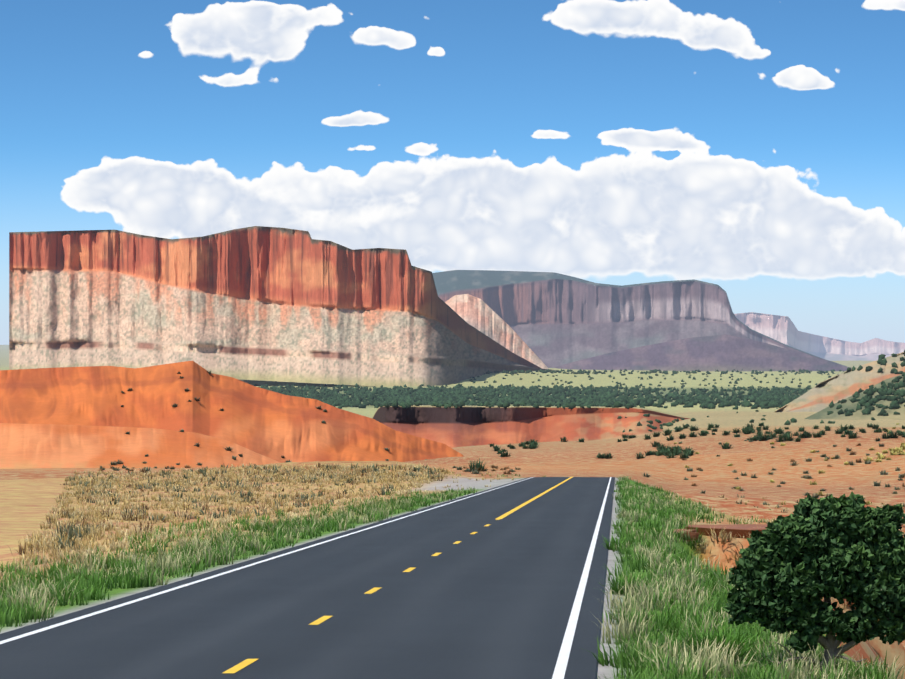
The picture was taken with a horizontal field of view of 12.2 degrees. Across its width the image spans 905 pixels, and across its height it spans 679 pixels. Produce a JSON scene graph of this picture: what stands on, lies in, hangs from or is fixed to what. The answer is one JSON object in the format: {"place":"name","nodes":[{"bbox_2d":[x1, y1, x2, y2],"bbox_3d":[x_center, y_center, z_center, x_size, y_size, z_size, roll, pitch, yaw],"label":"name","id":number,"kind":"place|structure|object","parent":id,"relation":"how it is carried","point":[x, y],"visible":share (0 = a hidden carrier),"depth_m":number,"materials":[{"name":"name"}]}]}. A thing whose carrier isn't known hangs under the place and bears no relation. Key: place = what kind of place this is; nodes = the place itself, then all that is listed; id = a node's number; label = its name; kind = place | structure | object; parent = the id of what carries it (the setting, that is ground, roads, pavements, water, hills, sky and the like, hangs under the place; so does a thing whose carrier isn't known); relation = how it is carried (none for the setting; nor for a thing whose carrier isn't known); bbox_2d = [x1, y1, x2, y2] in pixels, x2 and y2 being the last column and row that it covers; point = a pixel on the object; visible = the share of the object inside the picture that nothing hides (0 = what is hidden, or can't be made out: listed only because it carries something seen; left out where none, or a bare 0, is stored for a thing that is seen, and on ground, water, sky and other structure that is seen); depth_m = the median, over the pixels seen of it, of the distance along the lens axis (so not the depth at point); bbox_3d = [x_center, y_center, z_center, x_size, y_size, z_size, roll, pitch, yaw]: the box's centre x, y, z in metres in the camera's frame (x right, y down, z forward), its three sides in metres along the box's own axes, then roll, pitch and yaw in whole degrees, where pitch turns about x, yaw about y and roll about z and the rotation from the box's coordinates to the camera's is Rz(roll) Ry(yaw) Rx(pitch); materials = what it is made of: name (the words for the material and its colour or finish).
{"place":"outdoors","nodes":[
{"label":"outdoors","id":0,"kind":"place"},
{"bbox_2d":[0,361,462,462],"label":"red hill","id":1,"kind":"structure","parent":0,"point":[276,426],"depth_m":1168.30,"materials":[{"name":"soil"}]},
{"bbox_2d":[9,226,552,386],"bbox_3d":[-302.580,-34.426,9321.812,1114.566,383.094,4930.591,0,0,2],"label":"cliff","id":2,"kind":"structure","parent":0,"point":[263,303],"depth_m":7500.74,"materials":[{"name":"beige stone"}]},
{"bbox_2d":[445,294,548,368],"bbox_3d":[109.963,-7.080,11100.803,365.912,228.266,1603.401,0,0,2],"label":"rock slope","id":3,"kind":"structure","parent":2,"relation":"on","point":[479,314],"depth_m":11142.83,"materials":[{"name":"stone"}]},
{"bbox_2d":[0,477,614,678],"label":"road","id":4,"kind":"structure","parent":0,"point":[495,599],"depth_m":61.24,"materials":[{"name":"grey asphalt"}]},
{"bbox_2d":[223,659,257,672],"bbox_3d":[-2.251,3.473,45.162,0.130,0.080,3.050,0,0,2],"label":"road dash","id":5,"kind":"object","parent":4,"relation":"on","point":[241,665],"visible":1,"depth_m":45.00,"materials":[{"name":"yellow paint"}]},
{"bbox_2d":[0,477,532,643],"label":"road line","id":6,"kind":"object","parent":4,"relation":"on","point":[72,620],"visible":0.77,"depth_m":71.28,"materials":[{"name":"white paint"}]},
{"bbox_2d":[308,616,331,624],"bbox_3d":[-1.777,3.793,57.343,0.130,0.080,3.050,0,0,2],"label":"road dash","id":7,"kind":"object","parent":4,"relation":"on","point":[320,620],"visible":1,"depth_m":57.21,"materials":[{"name":"yellow paint"}]},
{"bbox_2d":[364,587,381,593],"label":"road dash","id":8,"kind":"object","parent":4,"relation":"on","point":[374,589],"visible":1,"depth_m":69.50,"materials":[{"name":"yellow paint"}]},
{"bbox_2d":[403,567,416,571],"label":"road dash","id":9,"kind":"object","parent":4,"relation":"on","point":[409,569],"visible":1,"depth_m":81.82,"materials":[{"name":"yellow paint"}]},
{"bbox_2d":[496,477,571,518],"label":"road center line","id":10,"kind":"object","parent":4,"relation":"on","point":[518,507],"visible":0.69,"depth_m":188.17,"materials":[{"name":"paint"}]},
{"bbox_2d":[552,477,610,678],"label":"road line","id":11,"kind":"object","parent":4,"relation":"on","point":[561,663],"visible":0.81,"depth_m":60.29,"materials":[{"name":"white paint"}]},
{"bbox_2d":[0,345,904,678],"bbox_3d":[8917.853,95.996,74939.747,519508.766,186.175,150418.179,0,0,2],"label":"ground","id":12,"kind":"structure","parent":0,"point":[28,497],"depth_m":650.98,"materials":[{"name":"brown soil"}]},
{"bbox_2d":[0,423,280,468],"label":"dirt mound","id":13,"kind":"object","parent":12,"relation":"on","point":[24,446],"visible":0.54,"depth_m":893.63,"materials":[{"name":"orange soil"}]},
{"bbox_2d":[0,462,904,678],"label":"grass tufts","id":14,"kind":"object","parent":12,"relation":"on","point":[35,600],"visible":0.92,"depth_m":101.67,"materials":[{"name":"green plant"}]},
{"bbox_2d":[99,370,904,497],"bbox_3d":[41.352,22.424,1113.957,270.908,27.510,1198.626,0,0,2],"label":"shrubs","id":15,"kind":"object","parent":12,"relation":"on","point":[669,452],"visible":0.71,"depth_m":1108.92,"materials":[{"name":"green plant"}]},
{"bbox_2d":[372,405,704,447],"bbox_3d":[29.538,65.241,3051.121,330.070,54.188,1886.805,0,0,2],"label":"bank","id":16,"kind":"structure","parent":12,"relation":"on","point":[465,425],"depth_m":2438.51,"materials":[{"name":"soil"}]},
{"bbox_2d":[251,350,904,431],"bbox_3d":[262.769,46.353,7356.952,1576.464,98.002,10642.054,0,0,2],"label":"trees","id":17,"kind":"object","parent":12,"relation":"on","point":[458,395],"visible":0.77,"depth_m":5277.41,"materials":[{"name":"green plant"}]},
{"bbox_2d":[594,534,773,666],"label":"grass tufts","id":18,"kind":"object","parent":12,"relation":"on","point":[615,587],"visible":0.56,"depth_m":48.47,"materials":[{"name":"green plant"}]},
{"bbox_2d":[554,334,847,371],"bbox_3d":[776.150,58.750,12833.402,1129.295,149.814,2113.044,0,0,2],"label":"cliff foot","id":19,"kind":"object","parent":12,"relation":"on","point":[726,352],"visible":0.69,"depth_m":12688.65},
{"bbox_2d":[673,524,852,605],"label":"ledge rock","id":20,"kind":"object","parent":12,"relation":"on","point":[738,530],"visible":0.06,"depth_m":127.79,"materials":[{"name":"brown stone"}]},
{"bbox_2d":[723,492,904,670],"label":"juniper","id":21,"kind":"object","parent":12,"relation":"on","point":[804,559],"depth_m":47.18,"materials":[{"name":"green plant"}]},
{"bbox_2d":[0,0,904,344],"label":"sky","id":22,"kind":"structure","parent":0,"point":[754,150],"materials":[{"name":"blue"}]},
{"bbox_2d":[432,270,848,367],"bbox_3d":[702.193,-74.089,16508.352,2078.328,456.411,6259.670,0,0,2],"label":"cliff","id":23,"kind":"structure","parent":0,"point":[552,319],"depth_m":15285.94,"materials":[{"name":"stone"}]},
{"bbox_2d":[734,312,904,360],"bbox_3d":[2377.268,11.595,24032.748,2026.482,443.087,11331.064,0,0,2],"label":"cliff","id":24,"kind":"structure","parent":0,"point":[783,329],"depth_m":25649.48,"materials":[{"name":"stone"}]},
{"bbox_2d":[775,352,904,411],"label":"hill","id":25,"kind":"structure","parent":0,"point":[820,396],"depth_m":3426.52,"materials":[{"name":"beige soil"}]},
{"bbox_2d":[805,375,904,419],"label":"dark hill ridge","id":26,"kind":"structure","parent":0,"point":[848,405],"depth_m":2568.76,"materials":[{"name":"green plant"}]}
]}

